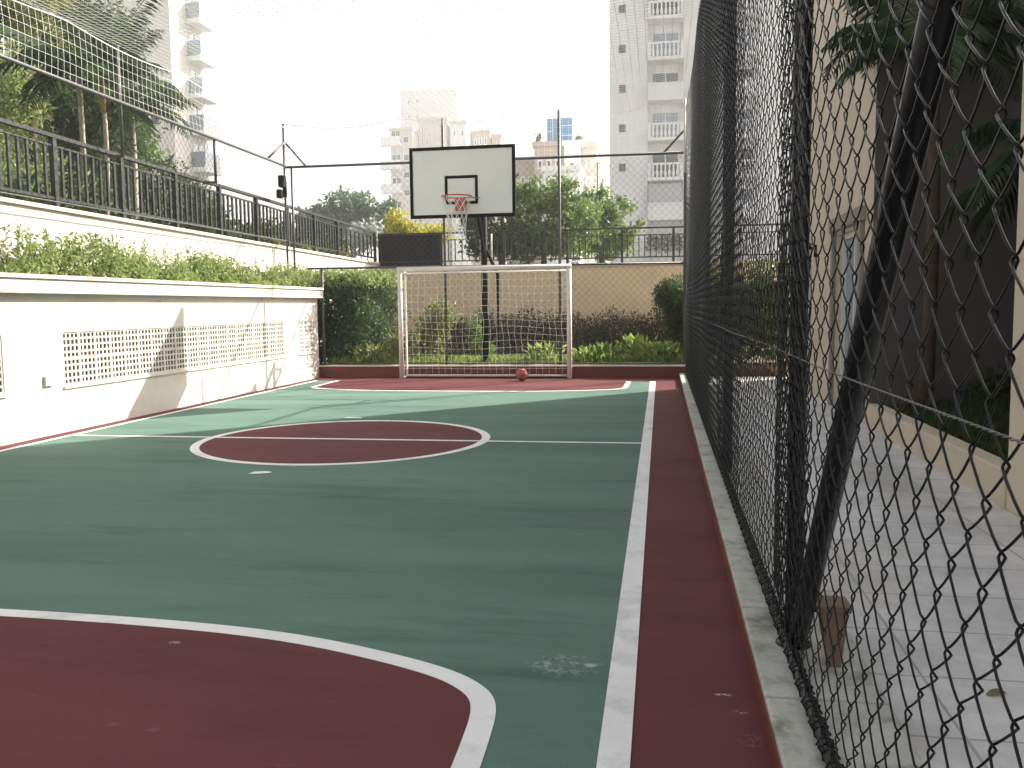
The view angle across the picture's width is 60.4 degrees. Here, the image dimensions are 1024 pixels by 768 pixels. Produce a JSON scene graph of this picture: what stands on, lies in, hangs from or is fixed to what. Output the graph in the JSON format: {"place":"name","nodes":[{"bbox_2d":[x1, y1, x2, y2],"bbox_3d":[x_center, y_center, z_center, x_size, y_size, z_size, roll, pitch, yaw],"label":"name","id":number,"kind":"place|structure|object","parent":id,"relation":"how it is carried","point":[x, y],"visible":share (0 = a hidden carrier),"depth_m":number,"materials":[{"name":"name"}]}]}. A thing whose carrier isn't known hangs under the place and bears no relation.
{"place":"outdoors","nodes":[
{"label":"outdoors","id":0,"kind":"place"},
{"bbox_2d":[0,0,609,264],"label":"sky","id":1,"kind":"structure","parent":0,"point":[525,129],"materials":[{"name":"white"}]},
{"bbox_2d":[0,377,772,767],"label":"court floor","id":2,"kind":"structure","parent":0,"point":[696,703],"depth_m":3.61,"materials":[{"name":"red paint"}]},
{"bbox_2d":[0,273,323,445],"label":"wall","id":3,"kind":"structure","parent":2,"relation":"on","point":[103,350],"depth_m":10.89,"materials":[{"name":"beige paint"}]},
{"bbox_2d":[44,375,53,385],"bbox_3d":[-4.917,-0.034,9.346,0.029,0.110,0.130,0,5,10],"label":"wall box","id":4,"kind":"object","parent":3,"relation":"attached to","point":[49,380],"visible":1,"depth_m":9.33,"materials":[{"name":"beige paint"}]},
{"bbox_2d":[0,381,649,767],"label":"court green paint","id":5,"kind":"object","parent":2,"relation":"on","point":[496,569],"visible":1,"depth_m":5.08,"materials":[{"name":"green paint"}]},
{"bbox_2d":[0,381,625,767],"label":"court maroon paint","id":6,"kind":"object","parent":5,"relation":"on","point":[80,694],"visible":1,"depth_m":3.04,"materials":[{"name":"red paint"}]},
{"bbox_2d":[0,380,655,767],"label":"court lines","id":7,"kind":"object","parent":6,"relation":"on","point":[616,732],"visible":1,"depth_m":3.54,"materials":[{"name":"white paint"}]},
{"bbox_2d":[396,264,571,378],"bbox_3d":[-0.490,-1.120,15.983,3.179,2.030,0.355,0,5,10],"label":"football goal","id":8,"kind":"object","parent":2,"relation":"on","point":[464,269],"visible":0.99,"depth_m":15.99,"materials":[{"name":"white metal"}]},
{"bbox_2d":[319,365,684,377],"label":"planter wall","id":9,"kind":"structure","parent":2,"relation":"on","point":[578,371],"depth_m":16.21,"materials":[{"name":"red paint"}]},
{"bbox_2d":[285,109,686,364],"bbox_3d":[-0.587,-2.632,16.166,7.455,4.566,0.081,0,5,10],"label":"chain link fence","id":10,"kind":"object","parent":9,"relation":"on","point":[444,241],"visible":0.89,"depth_m":16.09,"materials":[{"name":"black metal"}]},
{"bbox_2d":[0,0,698,163],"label":"safety net","id":11,"kind":"object","parent":10,"relation":"attached to","point":[335,112],"visible":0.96,"depth_m":11.95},
{"bbox_2d":[515,368,527,380],"bbox_3d":[0.172,-0.164,15.434,0.227,0.227,0.227,0,5,10],"label":"ball","id":12,"kind":"object","parent":2,"relation":"on","point":[521,374],"visible":1,"depth_m":15.36,"materials":[{"name":"red rubber"}]},
{"bbox_2d":[319,351,786,376],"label":"garden soil","id":13,"kind":"structure","parent":0,"point":[529,353],"depth_m":17.60,"materials":[{"name":"brown soil"}]},
{"bbox_2d":[293,268,410,364],"bbox_3d":[-3.311,-1.384,18.164,1.993,2.030,2.567,0,5,10],"label":"hedge","id":14,"kind":"object","parent":13,"relation":"on","point":[350,297],"visible":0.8,"depth_m":17.38,"materials":[{"name":"green plant"}]},
{"bbox_2d":[345,341,398,364],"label":"leafy plant","id":15,"kind":"object","parent":13,"relation":"on","point":[380,353],"visible":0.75,"depth_m":16.99,"materials":[{"name":"green plant"}]},
{"bbox_2d":[387,329,429,364],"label":"leafy plant","id":16,"kind":"object","parent":13,"relation":"on","point":[410,343],"visible":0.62,"depth_m":16.98,"materials":[{"name":"green plant"}]},
{"bbox_2d":[404,295,462,364],"bbox_3d":[-1.612,-1.048,17.514,1.266,1.474,0.784,0,5,10],"label":"shrub","id":17,"kind":"object","parent":13,"relation":"on","point":[437,323],"visible":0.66,"depth_m":17.43,"materials":[{"name":"green plant"}]},
{"bbox_2d":[427,317,476,353],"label":"dark shrub","id":18,"kind":"object","parent":13,"relation":"on","point":[462,335],"visible":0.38,"depth_m":21.73,"materials":[{"name":"green plant"}]},
{"bbox_2d":[409,144,515,364],"bbox_3d":[-0.580,-1.970,14.839,1.675,3.630,3.314,0,5,10],"label":"basketball hoop","id":19,"kind":"object","parent":13,"relation":"on","point":[466,182],"visible":0.98,"depth_m":13.66,"materials":[{"name":"black paint"}]},
{"bbox_2d":[463,314,498,357],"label":"shrub","id":20,"kind":"object","parent":13,"relation":"on","point":[471,326],"visible":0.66,"depth_m":17.60,"materials":[{"name":"green plant"}]},
{"bbox_2d":[468,309,524,352],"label":"dark shrub","id":21,"kind":"object","parent":13,"relation":"on","point":[492,329],"visible":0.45,"depth_m":21.55,"materials":[{"name":"green plant"}]},
{"bbox_2d":[329,353,682,364],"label":"grass","id":22,"kind":"structure","parent":13,"relation":"on","point":[479,358],"depth_m":16.53,"materials":[{"name":"green plant"}]},
{"bbox_2d":[508,304,566,353],"bbox_3d":[0.655,-1.320,21.442,1.551,1.242,0.994,0,5,10],"label":"dark shrub","id":23,"kind":"object","parent":13,"relation":"on","point":[540,328],"visible":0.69,"depth_m":21.37,"materials":[{"name":"green plant"}]},
{"bbox_2d":[521,341,566,364],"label":"leafy plant","id":24,"kind":"object","parent":13,"relation":"on","point":[540,352],"visible":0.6,"depth_m":16.48,"materials":[{"name":"green plant"}]},
{"bbox_2d":[550,310,611,352],"bbox_3d":[1.675,-1.282,21.317,1.534,1.142,0.933,0,5,10],"label":"dark shrub","id":25,"kind":"object","parent":13,"relation":"on","point":[580,333],"visible":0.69,"depth_m":21.20,"materials":[{"name":"green plant"}]},
{"bbox_2d":[572,344,614,364],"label":"leafy plant","id":26,"kind":"object","parent":13,"relation":"on","point":[585,353],"visible":0.62,"depth_m":16.27,"materials":[{"name":"green plant"}]},
{"bbox_2d":[573,341,629,364],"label":"leafy plant","id":27,"kind":"object","parent":13,"relation":"on","point":[605,345],"visible":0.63,"depth_m":16.35,"materials":[{"name":"green plant"}]},
{"bbox_2d":[593,305,652,352],"bbox_3d":[2.645,-1.302,21.129,1.532,1.212,0.988,0,5,10],"label":"dark shrub","id":28,"kind":"object","parent":13,"relation":"on","point":[619,326],"visible":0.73,"depth_m":21.04,"materials":[{"name":"green plant"}]},
{"bbox_2d":[614,332,657,364],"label":"leafy plant","id":29,"kind":"object","parent":13,"relation":"on","point":[633,339],"visible":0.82,"depth_m":16.20,"materials":[{"name":"green plant"}]},
{"bbox_2d":[634,310,676,351],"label":"dark shrub","id":30,"kind":"object","parent":13,"relation":"on","point":[653,327],"visible":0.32,"depth_m":20.89,"materials":[{"name":"green plant"}]},
{"bbox_2d":[631,340,682,364],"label":"leafy plant","id":31,"kind":"object","parent":13,"relation":"on","point":[656,348],"visible":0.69,"depth_m":16.09,"materials":[{"name":"green plant"}]},
{"bbox_2d":[659,342,682,364],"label":"leafy plant","id":32,"kind":"object","parent":13,"relation":"on","point":[674,349],"visible":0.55,"depth_m":16.03,"materials":[{"name":"green plant"}]},
{"bbox_2d":[650,272,692,349],"bbox_3d":[3.303,-1.340,17.574,1.132,1.806,1.097,0,5,10],"label":"shrub","id":33,"kind":"object","parent":13,"relation":"on","point":[672,317],"visible":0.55,"depth_m":17.41,"materials":[{"name":"green plant"}]},
{"bbox_2d":[699,253,788,362],"bbox_3d":[5.434,-1.508,17.007,4.123,2.283,1.237,-1,5,-2],"label":"shrub","id":34,"kind":"object","parent":13,"relation":"on","point":[766,315],"visible":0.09,"depth_m":16.78,"materials":[{"name":"green plant"}]},
{"bbox_2d":[547,118,574,140],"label":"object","id":35,"kind":"structure","parent":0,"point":[567,128],"depth_m":88.81,"materials":[{"name":"blue glass"}]},
{"bbox_2d":[679,373,925,767],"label":"kerb","id":36,"kind":"structure","parent":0,"point":[795,740],"depth_m":2.96,"materials":[{"name":"grey concrete"}]},
{"bbox_2d":[815,595,851,666],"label":"plant pot","id":37,"kind":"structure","parent":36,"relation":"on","point":[840,612],"depth_m":2.96,"materials":[{"name":"brown ceramic"}]},
{"bbox_2d":[685,0,1023,767],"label":"chain link fence","id":38,"kind":"object","parent":36,"relation":"on","point":[799,582],"visible":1,"depth_m":2.64,"materials":[{"name":"black metal"}]},
{"bbox_2d":[683,99,685,172],"bbox_3d":[3.000,-4.312,15.291,0.038,1.250,0.038,0,5,10],"label":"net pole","id":39,"kind":"object","parent":38,"relation":"attached to","point":[684,159],"visible":1,"depth_m":15.29,"materials":[{"name":"white metal"}]},
{"bbox_2d":[709,376,1023,767],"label":"walkway","id":40,"kind":"structure","parent":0,"point":[1002,626],"depth_m":3.98,"materials":[{"name":"grey tile"}]},
{"bbox_2d":[787,0,1023,517],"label":"building","id":41,"kind":"structure","parent":40,"relation":"on","point":[995,271],"depth_m":8.98,"materials":[{"name":"beige paint"}]},
{"bbox_2d":[807,261,811,386],"bbox_3d":[4.515,-0.879,13.183,0.070,1.910,0.848,0,5,10],"label":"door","id":42,"kind":"structure","parent":41,"relation":"in","point":[809,297],"depth_m":13.49,"materials":[{"name":"brown glass"}]},
{"bbox_2d":[840,230,857,380],"bbox_3d":[4.028,-0.723,10.301,0.070,2.120,1.398,0,5,10],"label":"door","id":43,"kind":"structure","parent":41,"relation":"in","point":[848,287],"depth_m":10.81,"materials":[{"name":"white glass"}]},
{"bbox_2d":[866,403,1007,508],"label":"garden kerb","id":44,"kind":"structure","parent":40,"relation":"on","point":[988,468],"depth_m":6.63,"materials":[{"name":"beige paint"}]},
{"bbox_2d":[986,688,1004,694],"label":"fallen leaf","id":45,"kind":"object","parent":40,"relation":"on","point":[993,691],"visible":0.81,"depth_m":2.92,"materials":[{"name":"yellow plant"}]},
{"bbox_2d":[887,393,1010,458],"bbox_3d":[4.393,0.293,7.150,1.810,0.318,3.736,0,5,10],"label":"grass","id":46,"kind":"structure","parent":0,"point":[977,407],"depth_m":7.71,"materials":[{"name":"green plant"}]},
{"bbox_2d":[820,0,1023,411],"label":"palm tree","id":47,"kind":"object","parent":46,"relation":"on","point":[990,18],"visible":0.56,"depth_m":8.29,"materials":[{"name":"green plant"}]},
{"bbox_2d":[921,118,1020,260],"bbox_3d":[4.723,-0.958,7.454,2.296,2.519,2.268,0,5,10],"label":"palm tree","id":48,"kind":"object","parent":46,"relation":"on","point":[999,169],"visible":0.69,"depth_m":7.49,"materials":[{"name":"green plant"}]},
{"bbox_2d":[962,362,1010,403],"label":"shrub","id":49,"kind":"object","parent":46,"relation":"on","point":[991,384],"visible":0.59,"depth_m":8.62,"materials":[{"name":"green plant"}]},
{"bbox_3d":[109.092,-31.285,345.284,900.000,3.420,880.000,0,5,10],"label":"street","id":50,"kind":"structure","parent":0,"visible":0},
{"bbox_2d":[0,0,78,163],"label":"tree","id":51,"kind":"object","parent":50,"relation":"on","point":[6,19],"visible":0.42,"depth_m":15.13,"materials":[{"name":"green plant"}]},
{"bbox_2d":[0,37,103,210],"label":"tree","id":52,"kind":"object","parent":50,"relation":"on","point":[9,100],"visible":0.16,"depth_m":14.04,"materials":[{"name":"green plant"}]},
{"bbox_2d":[0,0,170,213],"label":"tree","id":53,"kind":"object","parent":50,"relation":"on","point":[13,47],"visible":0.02,"depth_m":22.05,"materials":[{"name":"green plant"}]},
{"bbox_2d":[21,0,150,218],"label":"palm tree","id":54,"kind":"object","parent":50,"relation":"on","point":[66,115],"visible":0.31,"depth_m":16.59,"materials":[{"name":"green plant"}]},
{"bbox_2d":[0,25,172,201],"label":"palm tree","id":55,"kind":"object","parent":50,"relation":"on","point":[32,53],"visible":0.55,"depth_m":13.70,"materials":[{"name":"green plant"}]},
{"bbox_2d":[26,0,169,214],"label":"palm tree","id":56,"kind":"object","parent":50,"relation":"on","point":[92,78],"visible":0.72,"depth_m":13.89,"materials":[{"name":"green plant"}]},
{"bbox_2d":[4,0,220,219],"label":"apartment tower","id":57,"kind":"structure","parent":50,"relation":"on","point":[182,84],"depth_m":48.69,"materials":[{"name":"paint"}]},
{"bbox_2d":[188,30,200,39],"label":"window","id":58,"kind":"structure","parent":57,"relation":"in","point":[191,36],"depth_m":49.42,"materials":[{"name":"white glass"}]},
{"bbox_2d":[189,68,201,77],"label":"window","id":59,"kind":"structure","parent":57,"relation":"in","point":[197,73],"depth_m":49.76,"materials":[{"name":"white glass"}]},
{"bbox_2d":[191,106,203,114],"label":"window","id":60,"kind":"structure","parent":57,"relation":"in","point":[193,111],"depth_m":49.95,"materials":[{"name":"white glass"}]},
{"bbox_2d":[193,141,204,151],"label":"window","id":61,"kind":"structure","parent":57,"relation":"in","point":[197,147],"depth_m":50.04,"materials":[{"name":"white glass"}]},
{"bbox_2d":[43,80,199,219],"bbox_3d":[-7.648,-4.357,17.761,2.772,3.766,3.072,0,5,10],"label":"palm tree","id":62,"kind":"object","parent":50,"relation":"on","point":[175,94],"visible":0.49,"depth_m":17.63,"materials":[{"name":"green plant"}]},
{"bbox_2d":[46,11,231,233],"bbox_3d":[-8.303,-5.258,19.808,4.127,6.218,2.467,0,5,10],"label":"palm tree","id":63,"kind":"object","parent":50,"relation":"on","point":[164,164],"visible":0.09,"depth_m":19.54,"materials":[{"name":"green plant"}]},
{"bbox_2d":[0,166,353,257],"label":"undergrowth","id":64,"kind":"object","parent":50,"relation":"on","point":[86,209],"visible":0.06,"depth_m":14.46,"materials":[{"name":"green plant"}]},
{"bbox_2d":[0,197,379,315],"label":"retaining wall","id":65,"kind":"structure","parent":50,"relation":"on","point":[55,220],"depth_m":12.46,"materials":[{"name":"beige paint"}]},
{"bbox_2d":[0,117,376,261],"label":"railing","id":66,"kind":"object","parent":65,"relation":"on","point":[54,182],"visible":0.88,"depth_m":12.90,"materials":[{"name":"metal"}]},
{"bbox_2d":[262,234,285,245],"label":"shrub","id":67,"kind":"object","parent":50,"relation":"on","point":[276,242],"visible":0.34,"depth_m":17.33,"materials":[{"name":"green plant"}]},
{"bbox_2d":[216,210,343,244],"bbox_3d":[-11.136,-6.272,39.948,7.970,3.742,2.529,0,5,10],"label":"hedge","id":68,"kind":"object","parent":50,"relation":"on","point":[279,232],"depth_m":39.55,"materials":[{"name":"green plant"}]},
{"bbox_2d":[294,184,405,257],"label":"tree","id":69,"kind":"object","parent":50,"relation":"on","point":[328,208],"visible":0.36,"depth_m":71.11,"materials":[{"name":"green plant"}]},
{"bbox_2d":[343,217,385,260],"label":"shrub","id":70,"kind":"object","parent":50,"relation":"on","point":[376,227],"visible":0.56,"depth_m":23.89,"materials":[{"name":"green plant"}]},
{"bbox_2d":[380,127,420,230],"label":"apartment block","id":71,"kind":"structure","parent":50,"relation":"on","point":[404,135],"depth_m":152.29,"materials":[{"name":"white concrete"}]},
{"bbox_2d":[391,154,400,165],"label":"window","id":72,"kind":"structure","parent":71,"relation":"in","point":[393,156],"depth_m":152.52,"materials":[{"name":"grey glass"}]},
{"bbox_2d":[382,206,455,242],"bbox_3d":[-2.570,-4.059,24.494,2.171,1.831,1.064,0,5,10],"label":"croton","id":73,"kind":"object","parent":50,"relation":"on","point":[390,221],"visible":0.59,"depth_m":24.43,"materials":[{"name":"yellow plant"}]},
{"bbox_2d":[417,117,451,265],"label":"apartment block","id":74,"kind":"structure","parent":50,"relation":"on","point":[426,139],"depth_m":155.34,"materials":[{"name":"beige concrete"}]},
{"bbox_2d":[399,87,471,130],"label":"apartment block","id":75,"kind":"structure","parent":50,"relation":"on","point":[461,100],"depth_m":181.10,"materials":[{"name":"white concrete"}]},
{"bbox_2d":[449,120,476,264],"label":"apartment block","id":76,"kind":"structure","parent":50,"relation":"on","point":[462,130],"depth_m":155.84,"materials":[{"name":"white concrete"}]},
{"bbox_2d":[471,129,494,264],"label":"apartment block","id":77,"kind":"structure","parent":50,"relation":"on","point":[485,133],"depth_m":157.85,"materials":[{"name":"white concrete"}]},
{"bbox_2d":[491,134,504,264],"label":"building","id":78,"kind":"structure","parent":50,"relation":"on","point":[497,138],"depth_m":157.47,"materials":[{"name":"beige concrete"}]},
{"bbox_2d":[458,172,548,264],"bbox_3d":[-0.269,-4.430,23.275,2.550,2.969,1.275,0,5,10],"label":"tree","id":79,"kind":"object","parent":50,"relation":"on","point":[470,223],"visible":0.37,"depth_m":23.21,"materials":[{"name":"green plant"}]},
{"bbox_2d":[506,156,534,264],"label":"building","id":80,"kind":"structure","parent":50,"relation":"on","point":[527,174],"depth_m":91.47,"materials":[{"name":"beige concrete"}]},
{"bbox_2d":[488,170,607,263],"bbox_3d":[0.920,-4.499,24.265,3.535,2.718,2.257,0,5,10],"label":"tree","id":81,"kind":"object","parent":50,"relation":"on","point":[530,201],"visible":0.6,"depth_m":23.81,"materials":[{"name":"green plant"}]},
{"bbox_2d":[532,140,563,263],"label":"building","id":82,"kind":"structure","parent":50,"relation":"on","point":[540,146],"depth_m":88.93,"materials":[{"name":"beige concrete"}]},
{"bbox_2d":[541,165,584,263],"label":"building","id":83,"kind":"structure","parent":50,"relation":"on","point":[545,171],"depth_m":83.01,"materials":[{"name":"beige concrete"}]},
{"bbox_2d":[562,140,582,164],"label":"building","id":84,"kind":"structure","parent":50,"relation":"on","point":[574,147],"depth_m":88.00,"materials":[{"name":"white concrete"}]},
{"bbox_2d":[380,259,788,351],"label":"back wall","id":85,"kind":"structure","parent":50,"relation":"on","point":[629,286],"depth_m":22.04,"materials":[{"name":"beige paint"}]},
{"bbox_2d":[378,223,787,266],"bbox_3d":[2.185,-3.426,21.802,11.430,0.858,0.060,0,5,10],"label":"railing","id":86,"kind":"object","parent":85,"relation":"on","point":[409,250],"visible":0.58,"depth_m":22.43,"materials":[{"name":"metal"}]},
{"bbox_2d":[582,141,602,262],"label":"building","id":87,"kind":"structure","parent":50,"relation":"on","point":[588,150],"depth_m":89.37,"materials":[{"name":"white concrete"}]},
{"bbox_2d":[597,157,609,262],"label":"building","id":88,"kind":"structure","parent":50,"relation":"on","point":[603,169],"depth_m":90.15,"materials":[{"name":"white concrete"}]},
{"bbox_2d":[570,183,646,262],"bbox_3d":[2.730,-4.653,26.058,2.516,2.641,1.735,0,5,10],"label":"tree","id":89,"kind":"object","parent":50,"relation":"on","point":[628,205],"visible":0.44,"depth_m":25.80,"materials":[{"name":"green plant"}]},
{"bbox_2d":[609,0,792,262],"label":"apartment tower","id":90,"kind":"structure","parent":50,"relation":"on","point":[652,129],"depth_m":61.48,"materials":[{"name":"beige paint"}]},
{"bbox_2d":[618,162,626,172],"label":"window","id":91,"kind":"structure","parent":90,"relation":"in","point":[621,169],"depth_m":62.43,"materials":[{"name":"grey glass"}]},
{"bbox_2d":[618,84,626,93],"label":"window","id":92,"kind":"structure","parent":90,"relation":"in","point":[623,88],"depth_m":61.94,"materials":[{"name":"grey glass"}]},
{"bbox_2d":[618,44,626,53],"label":"window","id":93,"kind":"structure","parent":90,"relation":"in","point":[624,47],"depth_m":61.70,"materials":[{"name":"grey glass"}]},
{"bbox_2d":[618,4,626,13],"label":"window","id":94,"kind":"structure","parent":90,"relation":"in","point":[620,11],"depth_m":61.46,"materials":[{"name":"grey glass"}]},
{"bbox_2d":[619,123,626,133],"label":"window","id":95,"kind":"structure","parent":90,"relation":"in","point":[622,126],"depth_m":62.17,"materials":[{"name":"grey glass"}]},
{"bbox_2d":[652,151,678,176],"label":"window","id":96,"kind":"structure","parent":90,"relation":"in","point":[674,157],"depth_m":62.29,"materials":[{"name":"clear glass"}]},
{"bbox_2d":[652,111,678,136],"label":"window","id":97,"kind":"structure","parent":90,"relation":"in","point":[667,117],"depth_m":62.05,"materials":[{"name":"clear glass"}]},
{"bbox_2d":[652,71,678,82],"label":"window","id":98,"kind":"structure","parent":90,"relation":"in","point":[660,74],"depth_m":61.76,"materials":[{"name":"grey glass"}]},
{"bbox_2d":[652,31,679,55],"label":"balcony","id":99,"kind":"structure","parent":90,"relation":"in","point":[670,35],"depth_m":61.55,"materials":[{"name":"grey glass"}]},
{"bbox_2d":[652,2,679,15],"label":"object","id":100,"kind":"structure","parent":90,"relation":"in","point":[676,4],"depth_m":61.34,"materials":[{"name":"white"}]},
{"bbox_2d":[735,148,753,173],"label":"window","id":101,"kind":"structure","parent":90,"relation":"in","point":[737,148],"depth_m":61.35,"materials":[{"name":"grey glass"}]},
{"bbox_2d":[736,108,753,132],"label":"window","id":102,"kind":"structure","parent":90,"relation":"in","point":[738,108],"depth_m":61.13,"materials":[{"name":"grey glass"}]},
{"bbox_2d":[736,67,754,77],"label":"window","id":103,"kind":"structure","parent":90,"relation":"in","point":[751,67],"depth_m":60.85,"materials":[{"name":"grey glass"}]},
{"bbox_2d":[736,27,754,50],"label":"window","id":104,"kind":"structure","parent":90,"relation":"in","point":[742,27],"depth_m":60.62,"materials":[{"name":"grey glass"}]},
{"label":"planter soil","id":105,"kind":"structure","parent":0,"visible":0},
{"bbox_2d":[0,233,16,266],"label":"dry shrub","id":106,"kind":"object","parent":105,"relation":"on","point":[3,256],"visible":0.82,"depth_m":9.28,"materials":[{"name":"beige plant"}]},
{"bbox_2d":[0,44,288,267],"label":"chain link fence","id":107,"kind":"object","parent":105,"relation":"on","point":[119,101],"visible":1,"depth_m":11.80,"materials":[{"name":"grey metal"}]},
{"bbox_2d":[276,175,286,198],"bbox_3d":[-4.319,-3.699,16.553,0.150,0.420,0.258,0,5,10],"label":"floodlight","id":108,"kind":"object","parent":107,"relation":"attached to","point":[282,181],"visible":1,"depth_m":16.45,"materials":[{"name":"black paint"}]},
{"bbox_2d":[0,222,316,286],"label":"hedge","id":109,"kind":"object","parent":105,"relation":"on","point":[206,268],"visible":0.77,"depth_m":11.13,"materials":[{"name":"green plant"}]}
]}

